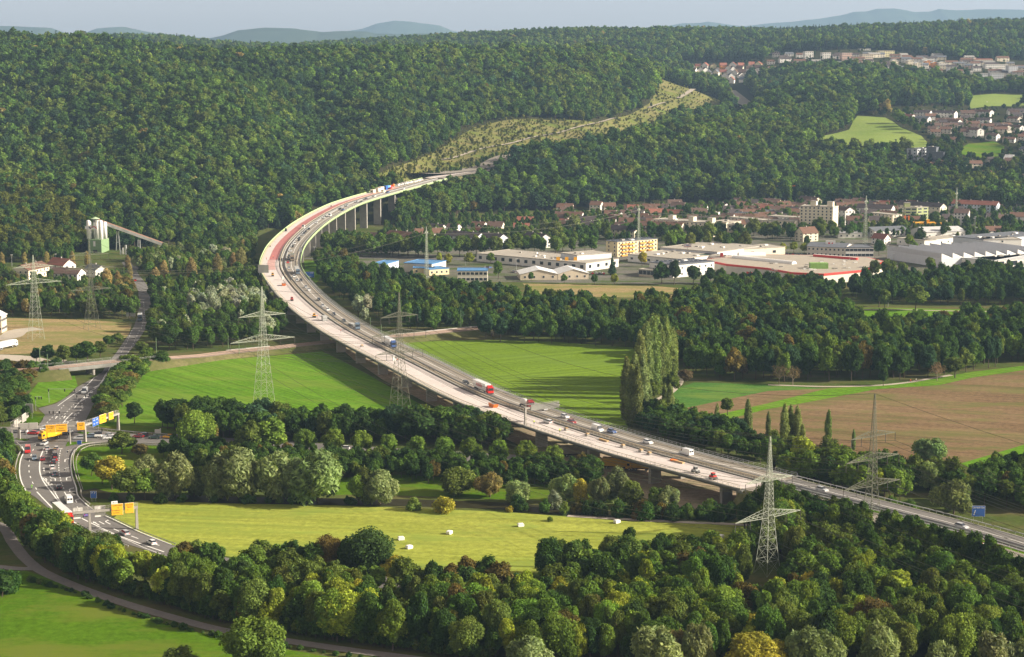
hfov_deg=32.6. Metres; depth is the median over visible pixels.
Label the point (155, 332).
power line
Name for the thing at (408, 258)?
road
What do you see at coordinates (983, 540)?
grass verge
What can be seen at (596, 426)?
van
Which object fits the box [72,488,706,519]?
river
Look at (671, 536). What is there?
broadleaf tree
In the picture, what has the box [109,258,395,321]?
power line
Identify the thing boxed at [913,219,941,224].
filling station
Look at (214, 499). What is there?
shrub
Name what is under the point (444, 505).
shrub
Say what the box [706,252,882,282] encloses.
shopping hall
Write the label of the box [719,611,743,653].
broadleaf tree
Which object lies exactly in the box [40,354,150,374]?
railway bridge
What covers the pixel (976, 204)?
apartment block
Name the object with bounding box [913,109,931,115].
house
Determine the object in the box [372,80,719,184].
cleared slope
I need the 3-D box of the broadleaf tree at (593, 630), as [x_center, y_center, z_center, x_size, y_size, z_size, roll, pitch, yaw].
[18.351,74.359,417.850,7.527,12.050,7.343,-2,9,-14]
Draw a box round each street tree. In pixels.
[320,231,329,247]
[328,234,334,241]
[334,233,349,247]
[347,235,355,252]
[355,235,365,256]
[364,235,380,251]
[374,232,386,254]
[385,232,400,255]
[395,233,402,255]
[400,235,414,254]
[410,230,425,256]
[420,237,435,252]
[423,226,433,238]
[431,236,441,252]
[436,252,441,259]
[437,235,455,253]
[439,229,445,235]
[444,253,451,262]
[453,235,464,256]
[462,236,473,251]
[464,252,474,264]
[469,234,479,252]
[478,234,489,251]
[481,226,488,232]
[486,252,494,263]
[490,236,502,250]
[491,228,502,233]
[493,261,502,278]
[502,227,510,234]
[502,238,513,249]
[511,232,523,247]
[520,235,531,249]
[521,225,531,234]
[528,272,533,278]
[530,232,539,250]
[535,236,546,250]
[539,219,548,232]
[544,220,563,236]
[549,236,562,252]
[558,232,569,251]
[561,273,567,280]
[566,214,580,229]
[568,237,575,251]
[575,224,583,243]
[578,233,588,247]
[586,235,597,249]
[590,224,595,231]
[591,274,597,284]
[593,218,600,226]
[601,220,610,232]
[608,256,616,274]
[610,273,618,284]
[626,220,642,232]
[638,251,646,262]
[646,221,656,234]
[653,261,670,284]
[655,221,668,235]
[663,229,676,245]
[669,223,683,231]
[669,259,680,284]
[675,228,685,244]
[684,232,695,243]
[687,225,703,241]
[687,265,701,283]
[700,221,716,234]
[703,229,711,241]
[705,267,714,281]
[713,231,723,241]
[714,221,726,230]
[714,267,726,275]
[722,233,733,243]
[730,231,740,242]
[731,222,744,234]
[738,230,751,243]
[747,218,759,231]
[761,223,770,237]
[766,222,776,238]
[771,226,782,239]
[785,222,796,233]
[787,228,793,236]
[789,242,797,251]
[797,222,809,228]
[799,243,807,250]
[804,235,809,243]
[810,217,827,236]
[826,220,836,230]
[847,221,856,230]
[869,259,881,272]
[874,239,885,251]
[880,217,892,225]
[880,258,896,270]
[896,218,908,225]
[898,262,907,272]
[904,234,913,243]
[910,239,917,245]
[913,229,926,238]
[925,257,935,266]
[929,212,936,221]
[940,224,946,233]
[990,210,997,221]
[1006,214,1015,223]
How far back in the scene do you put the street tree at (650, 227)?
1441.16 m
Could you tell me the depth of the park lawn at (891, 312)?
1019.27 m
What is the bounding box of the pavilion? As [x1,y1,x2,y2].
[638,267,654,277]
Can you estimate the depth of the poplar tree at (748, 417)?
667.23 m
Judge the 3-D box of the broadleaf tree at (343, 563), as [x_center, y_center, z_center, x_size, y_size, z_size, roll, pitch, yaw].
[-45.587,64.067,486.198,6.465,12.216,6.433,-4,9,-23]
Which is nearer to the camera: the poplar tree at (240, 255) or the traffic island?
the traffic island
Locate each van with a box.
[25,444,30,452]
[52,451,57,458]
[64,494,72,503]
[81,387,87,393]
[591,423,603,431]
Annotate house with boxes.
[13,261,49,279]
[47,257,76,268]
[52,266,86,280]
[85,263,104,277]
[387,229,411,237]
[413,227,443,238]
[430,223,447,229]
[445,230,481,238]
[446,223,461,230]
[470,220,486,226]
[483,231,508,248]
[487,220,504,228]
[517,215,533,222]
[523,231,550,247]
[556,202,573,209]
[557,213,570,218]
[559,205,573,210]
[567,210,583,215]
[579,215,595,222]
[582,220,593,226]
[589,200,602,209]
[603,201,615,209]
[604,209,615,220]
[607,214,620,221]
[610,224,643,238]
[614,221,629,224]
[618,216,634,221]
[630,220,684,231]
[632,209,644,214]
[643,214,659,217]
[648,203,659,206]
[648,207,663,216]
[666,198,681,203]
[667,208,682,213]
[670,201,685,205]
[693,208,707,213]
[701,62,709,68]
[710,63,716,68]
[710,214,727,219]
[719,63,727,68]
[719,69,726,74]
[721,212,734,215]
[722,204,734,210]
[724,208,740,212]
[728,72,734,78]
[728,76,735,83]
[735,65,743,70]
[737,213,754,216]
[737,219,745,226]
[738,69,745,74]
[739,76,744,82]
[740,208,755,211]
[743,205,759,208]
[745,198,758,204]
[750,212,767,216]
[760,203,773,208]
[766,198,781,203]
[767,60,774,64]
[769,205,783,209]
[772,53,779,56]
[775,200,790,204]
[778,57,791,62]
[779,203,794,207]
[784,52,793,56]
[791,202,807,204]
[791,207,799,213]
[793,59,805,61]
[794,226,818,241]
[795,53,802,57]
[798,195,822,201]
[832,54,839,58]
[835,198,854,201]
[835,201,850,205]
[838,205,855,224]
[846,215,859,220]
[850,200,864,205]
[851,57,865,59]
[860,208,877,219]
[867,52,880,57]
[867,215,881,223]
[871,232,890,244]
[879,199,895,203]
[879,210,897,212]
[889,54,900,57]
[901,57,910,62]
[902,215,919,226]
[912,57,922,62]
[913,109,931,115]
[915,115,931,123]
[918,63,928,68]
[923,113,936,119]
[926,56,937,60]
[927,126,937,132]
[930,123,940,128]
[930,128,940,135]
[932,110,957,117]
[933,55,946,59]
[937,118,962,122]
[937,119,947,125]
[938,63,947,68]
[940,126,951,133]
[940,213,953,222]
[942,123,958,129]
[944,60,957,64]
[946,65,956,67]
[947,205,964,213]
[952,62,964,66]
[953,208,970,224]
[959,58,972,61]
[959,115,970,121]
[959,128,969,136]
[961,110,975,117]
[961,126,983,137]
[963,55,974,58]
[964,64,972,68]
[966,120,979,127]
[966,160,982,167]
[969,61,979,65]
[971,66,981,70]
[971,109,993,116]
[976,117,991,123]
[981,123,993,130]
[984,225,1000,232]
[985,132,1000,140]
[985,156,993,162]
[987,69,1001,72]
[994,126,1007,133]
[995,56,1009,61]
[997,124,1011,132]
[1001,71,1010,75]
[1002,136,1015,142]
[1003,154,1014,158]
[1005,62,1014,65]
[1006,108,1023,114]
[1006,116,1022,122]
[1010,124,1023,131]
[1010,211,1023,226]
[1012,70,1023,76]
[1012,112,1022,117]
[1014,133,1023,140]
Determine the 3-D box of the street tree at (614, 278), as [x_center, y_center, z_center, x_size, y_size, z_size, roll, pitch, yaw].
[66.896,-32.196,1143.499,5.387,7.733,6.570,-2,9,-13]
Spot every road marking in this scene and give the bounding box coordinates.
[19,447,25,490]
[39,448,163,551]
[70,449,169,543]
[789,481,1021,542]
[795,478,1023,537]
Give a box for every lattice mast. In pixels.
[424,227,428,276]
[637,205,639,239]
[862,196,867,243]
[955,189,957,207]
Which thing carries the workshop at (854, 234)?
on the town ground at (627, 271)
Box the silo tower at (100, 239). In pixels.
[85,217,108,252]
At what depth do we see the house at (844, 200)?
1756.54 m
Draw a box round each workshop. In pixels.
[834,231,861,237]
[862,226,906,236]
[897,237,936,245]
[913,235,957,244]
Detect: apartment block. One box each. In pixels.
[606,237,657,256]
[652,215,723,236]
[716,219,740,227]
[727,216,766,222]
[727,222,739,233]
[761,219,798,231]
[768,214,799,218]
[803,51,813,57]
[820,52,830,58]
[840,53,851,59]
[856,203,894,213]
[859,54,872,58]
[870,212,901,221]
[876,50,893,56]
[896,200,946,217]
[905,59,914,64]
[913,62,921,67]
[930,62,936,66]
[951,199,1000,212]
[973,59,992,60]
[982,64,1007,68]
[988,73,1003,78]
[1005,66,1017,74]
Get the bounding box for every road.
[0,261,516,587]
[0,327,42,339]
[0,355,65,362]
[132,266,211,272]
[304,257,476,259]
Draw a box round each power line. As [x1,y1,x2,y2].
[6,290,210,350]
[16,275,235,325]
[22,291,244,348]
[23,273,245,324]
[39,234,420,272]
[41,233,405,270]
[45,271,264,321]
[46,261,260,292]
[50,287,236,344]
[55,271,274,320]
[56,233,424,272]
[62,286,290,343]
[70,296,332,361]
[71,261,323,324]
[77,281,323,342]
[79,260,328,323]
[81,296,385,360]
[86,279,343,341]
[90,239,397,293]
[101,259,348,321]
[104,294,411,357]
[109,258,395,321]
[113,293,422,356]
[114,271,425,337]
[117,279,375,338]
[232,351,734,532]
[242,326,744,493]
[246,349,749,529]
[251,324,755,491]
[263,287,766,435]
[276,321,780,486]
[281,345,783,521]
[288,321,791,484]
[296,344,798,518]
[372,343,845,472]
[378,363,822,498]
[383,326,850,448]
[385,342,827,469]
[389,362,855,496]
[391,325,860,446]
[404,295,857,395]
[410,322,828,441]
[415,359,866,489]
[421,323,894,440]
[423,344,886,464]
[424,357,898,487]
[427,338,853,461]
[429,212,629,233]
[442,210,618,227]
[638,202,862,216]
[736,533,876,598]
[747,494,1022,607]
[750,529,1011,643]
[760,493,1022,600]
[771,436,1022,529]
[783,487,1021,583]
[787,522,917,580]
[796,486,1023,577]
[803,520,1021,612]
[848,473,1022,541]
[851,448,1021,512]
[858,470,1023,534]
[863,447,1021,506]
[877,394,1021,443]
[885,442,1021,492]
[887,490,1023,544]
[889,465,1022,516]
[897,441,1022,487]
[899,462,1022,509]
[901,488,1022,536]
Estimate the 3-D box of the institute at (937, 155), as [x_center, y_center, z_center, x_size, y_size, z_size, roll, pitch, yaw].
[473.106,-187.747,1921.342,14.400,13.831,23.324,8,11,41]
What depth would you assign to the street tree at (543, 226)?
1446.77 m
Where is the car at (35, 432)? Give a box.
[27,430,37,434]
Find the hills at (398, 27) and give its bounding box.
[352,21,457,33]
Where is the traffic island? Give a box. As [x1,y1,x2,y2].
[66,442,87,445]
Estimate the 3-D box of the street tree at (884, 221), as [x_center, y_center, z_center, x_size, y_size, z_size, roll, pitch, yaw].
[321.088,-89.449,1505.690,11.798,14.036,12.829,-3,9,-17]
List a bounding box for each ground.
[0,47,1023,656]
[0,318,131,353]
[351,215,1009,284]
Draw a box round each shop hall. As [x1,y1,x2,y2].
[627,249,716,263]
[660,241,759,254]
[739,244,785,254]
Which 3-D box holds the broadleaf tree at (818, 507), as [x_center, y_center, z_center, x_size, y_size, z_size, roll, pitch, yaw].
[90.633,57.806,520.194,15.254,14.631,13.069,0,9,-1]
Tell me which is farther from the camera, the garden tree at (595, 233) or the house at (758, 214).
the house at (758, 214)
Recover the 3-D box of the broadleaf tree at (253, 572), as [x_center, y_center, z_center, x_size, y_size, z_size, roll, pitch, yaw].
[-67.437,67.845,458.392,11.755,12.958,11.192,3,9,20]
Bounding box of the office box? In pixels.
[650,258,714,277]
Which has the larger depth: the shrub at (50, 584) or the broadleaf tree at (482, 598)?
the shrub at (50, 584)
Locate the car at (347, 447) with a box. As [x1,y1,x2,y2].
[341,445,349,449]
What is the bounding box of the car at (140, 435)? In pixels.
[132,433,143,437]
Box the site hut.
[321,315,326,320]
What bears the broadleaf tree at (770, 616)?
on the ground at (1000, 515)
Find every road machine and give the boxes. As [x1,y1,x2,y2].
[691,466,699,473]
[708,472,717,479]
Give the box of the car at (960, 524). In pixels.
[954,522,968,528]
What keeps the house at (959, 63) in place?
on the ground at (1000, 515)
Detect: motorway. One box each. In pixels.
[405,90,749,173]
[426,168,490,177]
[439,169,493,177]
[746,486,1023,556]
[784,478,1023,550]
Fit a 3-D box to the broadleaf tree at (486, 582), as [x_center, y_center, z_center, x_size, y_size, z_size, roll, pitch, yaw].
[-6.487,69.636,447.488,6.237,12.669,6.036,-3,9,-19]
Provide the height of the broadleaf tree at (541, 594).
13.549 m
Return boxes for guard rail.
[15,442,21,482]
[73,441,158,503]
[76,444,157,488]
[90,426,177,434]
[92,505,175,543]
[771,480,1023,548]
[796,475,1022,533]
[796,489,1023,551]
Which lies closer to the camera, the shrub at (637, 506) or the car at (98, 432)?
the shrub at (637, 506)
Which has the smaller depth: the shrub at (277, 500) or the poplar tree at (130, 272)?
the shrub at (277, 500)
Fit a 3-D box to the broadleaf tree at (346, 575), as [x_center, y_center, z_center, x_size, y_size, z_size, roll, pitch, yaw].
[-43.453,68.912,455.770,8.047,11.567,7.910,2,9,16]
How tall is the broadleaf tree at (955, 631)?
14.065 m
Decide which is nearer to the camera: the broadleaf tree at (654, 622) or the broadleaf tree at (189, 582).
the broadleaf tree at (654, 622)
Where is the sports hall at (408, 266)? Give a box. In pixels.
[403,259,445,271]
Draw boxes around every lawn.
[304,261,320,282]
[864,308,985,316]
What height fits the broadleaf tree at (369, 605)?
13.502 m
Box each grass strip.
[720,366,1023,417]
[961,445,1023,466]
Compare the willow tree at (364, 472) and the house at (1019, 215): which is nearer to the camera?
the willow tree at (364, 472)
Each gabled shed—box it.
[516,266,557,279]
[552,265,589,279]
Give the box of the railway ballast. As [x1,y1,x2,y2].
[149,327,479,359]
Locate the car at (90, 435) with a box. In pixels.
[87,433,95,437]
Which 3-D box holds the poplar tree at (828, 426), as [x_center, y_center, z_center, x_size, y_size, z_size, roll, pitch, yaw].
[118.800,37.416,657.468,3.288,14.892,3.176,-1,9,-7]
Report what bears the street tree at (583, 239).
on the town ground at (627, 271)
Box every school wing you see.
[457,268,487,281]
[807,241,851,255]
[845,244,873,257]
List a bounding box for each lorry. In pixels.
[0,339,17,349]
[38,429,61,440]
[52,501,73,523]
[138,312,142,320]
[290,253,294,260]
[294,266,299,274]
[348,322,359,329]
[381,336,396,347]
[473,379,493,393]
[519,398,533,406]
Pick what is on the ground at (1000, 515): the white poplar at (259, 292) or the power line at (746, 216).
the white poplar at (259, 292)
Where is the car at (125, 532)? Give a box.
[119,529,129,534]
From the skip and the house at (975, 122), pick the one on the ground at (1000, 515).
the house at (975, 122)
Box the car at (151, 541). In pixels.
[146,539,156,544]
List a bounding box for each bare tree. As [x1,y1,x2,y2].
[771,363,787,384]
[786,366,800,384]
[930,362,944,375]
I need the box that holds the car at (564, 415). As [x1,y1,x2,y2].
[560,413,569,417]
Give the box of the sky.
[0,0,1023,37]
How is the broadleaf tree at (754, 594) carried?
on the ground at (1000, 515)
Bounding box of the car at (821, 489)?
[815,485,828,491]
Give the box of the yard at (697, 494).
[346,347,735,509]
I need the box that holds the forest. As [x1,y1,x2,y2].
[0,17,1023,656]
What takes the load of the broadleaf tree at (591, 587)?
on the ground at (1000, 515)
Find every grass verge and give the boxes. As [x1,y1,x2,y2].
[26,411,44,423]
[874,510,1023,553]
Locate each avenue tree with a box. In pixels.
[292,428,317,449]
[321,428,345,448]
[350,429,372,448]
[380,433,396,450]
[405,435,427,450]
[435,436,454,449]
[459,437,482,457]
[488,438,508,457]
[513,440,536,459]
[544,445,563,458]
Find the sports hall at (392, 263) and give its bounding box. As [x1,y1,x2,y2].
[378,260,398,267]
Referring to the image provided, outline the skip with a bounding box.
[488,402,498,407]
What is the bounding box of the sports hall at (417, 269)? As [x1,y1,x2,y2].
[413,266,434,273]
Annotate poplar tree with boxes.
[0,252,4,263]
[21,252,27,264]
[44,251,49,263]
[69,251,74,261]
[84,251,89,265]
[101,268,112,283]
[113,270,121,279]
[124,255,130,268]
[127,264,132,278]
[151,267,159,275]
[159,260,168,277]
[186,257,196,276]
[212,253,222,272]
[229,252,235,266]
[235,247,247,265]
[619,356,629,419]
[623,364,634,426]
[629,362,643,428]
[630,352,638,368]
[634,329,647,361]
[636,353,649,407]
[642,321,654,378]
[646,363,652,399]
[649,316,661,387]
[655,315,662,325]
[657,322,667,390]
[661,383,666,399]
[662,322,672,388]
[664,316,670,328]
[666,382,674,404]
[669,328,678,375]
[672,327,678,374]
[714,403,718,414]
[744,398,752,430]
[765,411,771,434]
[779,403,790,437]
[787,404,794,437]
[792,404,802,438]
[799,423,805,437]
[824,409,831,436]
[852,429,855,449]
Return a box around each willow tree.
[133,453,158,473]
[152,450,194,498]
[182,468,205,496]
[201,450,226,500]
[212,447,259,500]
[254,449,293,499]
[277,456,303,498]
[287,447,344,505]
[355,464,372,504]
[362,469,399,503]
[440,466,475,496]
[472,471,502,496]
[504,480,530,501]
[505,635,554,656]
[547,490,561,509]
[548,473,576,500]
[572,478,588,502]
[587,476,609,501]
[606,465,628,502]
[618,480,643,505]
[629,624,686,656]
[646,486,662,506]
[658,485,679,505]
[669,628,686,656]
[681,623,715,656]
[784,624,847,656]
[856,618,900,656]
[910,437,947,461]
[916,461,939,490]
[925,639,957,656]
[928,478,972,514]
[978,630,1016,656]
[1008,638,1023,656]
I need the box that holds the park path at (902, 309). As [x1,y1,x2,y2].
[863,309,985,311]
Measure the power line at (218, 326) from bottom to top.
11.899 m
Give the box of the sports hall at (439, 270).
[422,266,448,275]
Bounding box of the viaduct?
[259,177,799,503]
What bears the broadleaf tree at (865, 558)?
on the ground at (1000, 515)
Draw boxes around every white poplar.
[167,257,173,272]
[186,293,195,304]
[188,294,194,305]
[196,292,206,302]
[199,302,205,309]
[203,285,216,295]
[206,293,220,312]
[208,244,216,253]
[218,289,235,296]
[220,295,232,304]
[223,283,237,292]
[224,277,236,283]
[229,287,237,296]
[231,298,240,306]
[237,283,246,289]
[238,295,248,302]
[242,289,248,296]
[247,287,259,293]
[248,293,259,300]
[258,290,266,299]
[352,294,363,317]
[359,307,368,320]
[363,293,372,309]
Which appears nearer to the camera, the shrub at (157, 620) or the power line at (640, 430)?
the shrub at (157, 620)
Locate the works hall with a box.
[0,310,6,332]
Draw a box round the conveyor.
[98,219,162,249]
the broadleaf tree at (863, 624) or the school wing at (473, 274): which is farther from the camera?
the school wing at (473, 274)
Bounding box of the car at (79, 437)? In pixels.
[73,435,82,438]
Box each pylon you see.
[8,255,61,339]
[65,239,114,329]
[230,286,294,401]
[372,292,423,406]
[735,436,800,573]
[843,393,899,514]
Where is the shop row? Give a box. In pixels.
[700,253,732,258]
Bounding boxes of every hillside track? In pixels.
[446,117,613,158]
[677,89,694,97]
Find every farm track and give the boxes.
[0,522,421,656]
[0,565,34,569]
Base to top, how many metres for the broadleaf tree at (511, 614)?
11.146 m
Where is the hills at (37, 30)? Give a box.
[0,26,63,34]
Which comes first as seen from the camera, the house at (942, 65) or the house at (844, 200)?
the house at (844, 200)
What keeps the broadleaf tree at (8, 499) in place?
on the ground at (1000, 515)
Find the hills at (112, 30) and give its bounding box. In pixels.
[86,27,195,37]
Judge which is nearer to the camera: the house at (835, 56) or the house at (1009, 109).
the house at (1009, 109)
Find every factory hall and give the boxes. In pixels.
[911,226,964,235]
[953,231,1023,245]
[961,253,1023,263]
[974,254,1023,265]
[977,236,1021,245]
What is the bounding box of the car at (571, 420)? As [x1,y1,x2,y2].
[567,418,576,422]
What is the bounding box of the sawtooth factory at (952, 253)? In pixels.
[887,241,1023,266]
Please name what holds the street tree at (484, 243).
on the town ground at (627, 271)
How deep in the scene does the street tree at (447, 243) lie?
1301.56 m
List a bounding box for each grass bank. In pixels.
[30,375,77,406]
[91,421,177,432]
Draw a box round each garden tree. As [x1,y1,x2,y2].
[415,220,421,227]
[440,214,448,222]
[448,214,453,222]
[515,222,521,228]
[534,214,539,222]
[567,230,571,237]
[571,232,577,241]
[583,227,590,236]
[592,231,598,238]
[607,232,612,239]
[618,231,625,238]
[625,231,630,237]
[640,231,647,236]
[679,211,686,217]
[685,206,691,213]
[783,207,791,214]
[833,227,839,234]
[845,225,853,234]
[871,220,875,226]
[964,226,971,234]
[975,226,981,233]
[978,208,983,215]
[1011,218,1017,226]
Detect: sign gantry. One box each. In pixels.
[10,413,28,438]
[11,421,84,432]
[72,501,138,532]
[83,410,119,441]
[524,400,559,425]
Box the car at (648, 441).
[642,438,652,443]
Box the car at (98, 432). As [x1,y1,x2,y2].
[94,431,102,434]
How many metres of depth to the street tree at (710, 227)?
1434.66 m
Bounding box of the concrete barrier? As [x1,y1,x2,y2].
[779,480,1023,547]
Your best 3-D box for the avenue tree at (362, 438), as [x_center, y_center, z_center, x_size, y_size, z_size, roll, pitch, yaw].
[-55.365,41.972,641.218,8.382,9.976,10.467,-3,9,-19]
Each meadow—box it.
[0,571,327,656]
[72,445,209,492]
[113,500,749,573]
[328,475,618,501]
[823,116,927,147]
[962,141,1004,157]
[970,94,1023,108]
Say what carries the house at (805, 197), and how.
on the ground at (1000, 515)
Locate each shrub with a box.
[0,568,22,593]
[29,577,36,582]
[36,578,42,583]
[45,581,53,587]
[81,590,90,596]
[102,599,109,605]
[106,602,115,608]
[108,492,118,500]
[126,492,134,502]
[141,613,150,618]
[153,494,159,502]
[153,617,163,623]
[157,492,167,503]
[170,620,178,626]
[176,493,187,502]
[178,622,188,629]
[208,629,214,635]
[210,495,217,502]
[214,630,222,637]
[241,493,256,504]
[264,496,271,502]
[275,495,283,502]
[287,495,294,504]
[332,650,338,655]
[343,495,349,503]
[348,497,357,504]
[405,497,421,510]
[432,495,455,513]
[505,505,513,512]
[510,494,528,511]
[539,498,550,512]
[559,501,569,515]
[569,502,581,513]
[581,500,591,514]
[590,500,601,514]
[594,502,608,516]
[610,499,625,518]
[625,506,634,517]
[630,498,647,518]
[634,501,655,521]
[652,505,662,519]
[657,502,666,518]
[663,504,681,521]
[678,505,685,518]
[682,503,695,520]
[694,505,707,519]
[702,498,713,507]
[706,503,714,516]
[707,508,717,521]
[713,500,720,508]
[714,506,726,522]
[722,502,736,520]
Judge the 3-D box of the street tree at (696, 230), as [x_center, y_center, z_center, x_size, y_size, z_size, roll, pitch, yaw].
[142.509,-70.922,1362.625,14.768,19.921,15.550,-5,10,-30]
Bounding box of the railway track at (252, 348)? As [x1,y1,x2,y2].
[2,327,477,370]
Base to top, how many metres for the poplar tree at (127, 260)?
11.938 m
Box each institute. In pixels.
[906,147,925,159]
[926,146,938,161]
[932,151,944,161]
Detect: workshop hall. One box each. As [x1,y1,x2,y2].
[476,249,618,270]
[560,250,611,259]
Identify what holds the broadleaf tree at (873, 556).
on the ground at (1000, 515)
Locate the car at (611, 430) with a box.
[607,428,616,433]
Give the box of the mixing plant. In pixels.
[120,245,126,253]
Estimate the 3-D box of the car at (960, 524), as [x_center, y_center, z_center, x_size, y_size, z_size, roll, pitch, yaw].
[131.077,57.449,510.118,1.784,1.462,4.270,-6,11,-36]
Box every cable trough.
[226,346,269,350]
[392,326,476,334]
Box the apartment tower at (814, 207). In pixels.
[799,201,838,231]
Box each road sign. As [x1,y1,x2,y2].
[26,404,32,412]
[90,491,96,497]
[126,312,135,315]
[306,272,313,277]
[972,506,984,522]
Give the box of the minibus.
[679,447,693,455]
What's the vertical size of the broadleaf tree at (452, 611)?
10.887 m
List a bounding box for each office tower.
[902,202,916,215]
[913,206,927,218]
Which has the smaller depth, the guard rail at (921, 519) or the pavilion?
the guard rail at (921, 519)
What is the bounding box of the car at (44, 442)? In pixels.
[40,440,48,444]
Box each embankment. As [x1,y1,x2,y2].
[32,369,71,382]
[149,327,545,370]
[423,171,488,178]
[731,479,1021,550]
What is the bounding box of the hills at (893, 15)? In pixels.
[669,8,1023,28]
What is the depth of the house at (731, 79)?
2900.87 m
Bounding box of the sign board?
[258,265,268,272]
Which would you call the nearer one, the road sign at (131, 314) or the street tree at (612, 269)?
the road sign at (131, 314)
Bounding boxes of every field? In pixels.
[114,351,418,431]
[404,340,637,430]
[524,284,680,297]
[674,382,823,407]
[687,388,826,414]
[739,370,1023,462]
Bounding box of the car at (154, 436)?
[148,434,160,438]
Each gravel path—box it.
[567,515,748,525]
[657,372,683,399]
[768,375,952,386]
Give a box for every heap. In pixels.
[558,445,587,456]
[596,456,636,470]
[625,462,648,470]
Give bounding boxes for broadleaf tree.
[0,490,23,531]
[37,507,60,525]
[50,523,83,554]
[52,526,77,557]
[57,534,86,578]
[83,536,110,572]
[87,530,119,545]
[89,544,112,576]
[97,549,116,589]
[108,543,127,560]
[113,534,123,545]
[166,547,179,563]
[167,561,188,597]
[175,550,198,569]
[176,409,217,440]
[182,568,199,612]
[189,558,203,570]
[192,572,213,615]
[194,556,217,574]
[211,566,233,594]
[218,615,286,656]
[222,553,252,571]
[233,560,252,574]
[236,563,271,582]
[237,577,269,617]
[266,577,286,592]
[269,587,289,615]
[271,565,294,583]
[272,574,285,593]
[286,557,324,585]
[288,586,297,599]
[292,580,324,606]
[300,572,322,585]
[303,589,326,621]
[314,587,346,639]
[315,533,340,564]
[320,564,344,576]
[321,571,333,583]
[324,576,354,593]
[324,589,359,639]
[334,572,342,579]
[337,525,395,572]
[337,539,352,567]
[341,571,353,583]
[343,568,363,580]
[352,578,362,586]
[353,580,375,593]
[354,591,383,632]
[357,587,378,597]
[361,574,377,589]
[375,598,408,650]
[381,577,397,594]
[382,587,396,607]
[399,574,411,594]
[400,599,430,620]
[404,575,422,599]
[405,592,431,637]
[414,583,447,632]
[422,573,444,585]
[427,606,438,633]
[431,596,447,610]
[432,607,456,646]
[435,582,450,595]
[438,571,454,583]
[442,577,450,583]
[445,583,470,600]
[447,590,470,617]
[448,609,459,619]
[448,615,484,656]
[451,573,465,586]
[458,597,483,622]
[463,582,493,596]
[465,571,487,586]
[470,588,494,612]
[479,577,495,591]
[481,598,511,653]
[486,573,500,589]
[493,584,512,600]
[498,617,515,656]
[502,576,513,590]
[507,606,519,650]
[510,587,537,605]
[511,582,525,593]
[511,597,539,624]
[513,569,532,586]
[514,583,538,595]
[515,619,546,648]
[522,608,546,627]
[529,579,545,590]
[532,590,549,601]
[534,536,563,571]
[538,576,553,590]
[538,596,560,615]
[540,611,580,656]
[548,589,572,606]
[549,575,568,589]
[554,538,567,566]
[555,583,568,592]
[555,608,579,622]
[562,539,583,563]
[562,577,589,605]
[565,605,580,619]
[570,622,588,656]
[577,580,605,600]
[577,593,600,617]
[579,617,601,656]
[592,599,619,622]
[593,579,601,588]
[597,623,615,656]
[598,534,619,552]
[600,578,611,596]
[602,605,613,623]
[603,589,630,607]
[604,535,640,557]
[604,580,616,596]
[609,609,625,656]
[612,548,627,565]
[612,583,636,596]
[615,533,646,554]
[622,526,635,536]
[622,599,649,614]
[623,610,639,655]
[625,553,646,579]
[627,594,647,603]
[629,581,645,596]
[631,575,655,585]
[631,610,651,638]
[632,577,649,585]
[638,558,655,579]
[639,616,668,629]
[642,586,655,598]
[644,603,652,617]
[647,595,666,620]
[648,550,659,565]
[650,532,670,550]
[652,580,663,590]
[653,614,683,631]
[658,593,687,626]
[658,609,671,618]
[661,575,671,584]
[664,574,689,586]
[665,576,693,590]
[666,587,701,612]
[667,533,676,543]
[680,556,709,578]
[682,611,702,629]
[688,549,708,562]
[688,599,704,613]
[689,572,704,594]
[693,605,709,619]
[696,567,712,590]
[699,590,709,598]
[699,611,722,655]
[700,601,717,615]
[702,621,719,651]
[705,554,735,588]
[706,584,746,607]
[709,596,748,626]
[710,593,725,602]
[714,541,730,556]
[716,618,730,656]
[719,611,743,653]
[724,631,787,656]
[732,527,750,546]
[732,580,757,609]
[734,544,752,580]
[746,589,759,611]
[750,604,785,641]
[752,583,762,591]
[754,499,787,553]
[756,589,774,611]
[760,622,774,639]
[764,578,783,595]
[766,602,777,609]
[771,586,798,607]
[773,497,795,552]
[773,576,785,587]
[776,598,797,624]
[781,483,800,501]
[782,525,805,559]
[785,499,798,514]
[786,548,806,560]
[786,579,807,602]
[787,609,814,634]
[792,499,805,513]
[794,494,807,503]
[796,509,807,522]
[796,579,819,601]
[802,498,830,522]
[805,599,822,615]
[806,577,836,603]
[807,522,818,532]
[809,610,840,638]
[812,544,828,555]
[813,571,827,580]
[817,553,842,577]
[824,503,840,522]
[828,551,841,557]
[829,577,845,600]
[829,605,837,611]
[833,531,853,543]
[834,609,858,655]
[838,502,848,520]
[838,541,861,557]
[838,568,876,596]
[839,507,866,523]
[840,558,847,575]
[844,546,858,559]
[847,595,894,617]
[850,611,872,656]
[851,560,865,568]
[851,595,867,612]
[852,552,872,570]
[860,530,882,547]
[865,549,876,564]
[866,606,902,629]
[870,538,881,551]
[876,574,902,595]
[879,586,897,603]
[890,625,896,631]
[893,595,925,621]
[893,621,918,656]
[902,613,923,653]
[906,586,916,598]
[913,591,943,610]
[916,553,927,567]
[917,567,943,591]
[918,609,938,646]
[924,545,941,555]
[924,550,956,575]
[925,595,937,609]
[930,624,942,645]
[933,601,948,621]
[934,612,976,656]
[935,576,948,593]
[943,579,961,599]
[945,582,981,610]
[950,601,974,616]
[961,579,973,585]
[962,612,993,656]
[970,573,990,586]
[971,603,1002,620]
[975,581,992,597]
[980,594,1003,611]
[987,582,1009,607]
[987,617,1006,637]
[994,554,1013,565]
[997,572,1023,591]
[1000,611,1023,643]
[1003,585,1012,596]
[1003,605,1016,611]
[1005,589,1022,615]
[1018,589,1023,616]
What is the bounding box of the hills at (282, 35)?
[209,28,429,43]

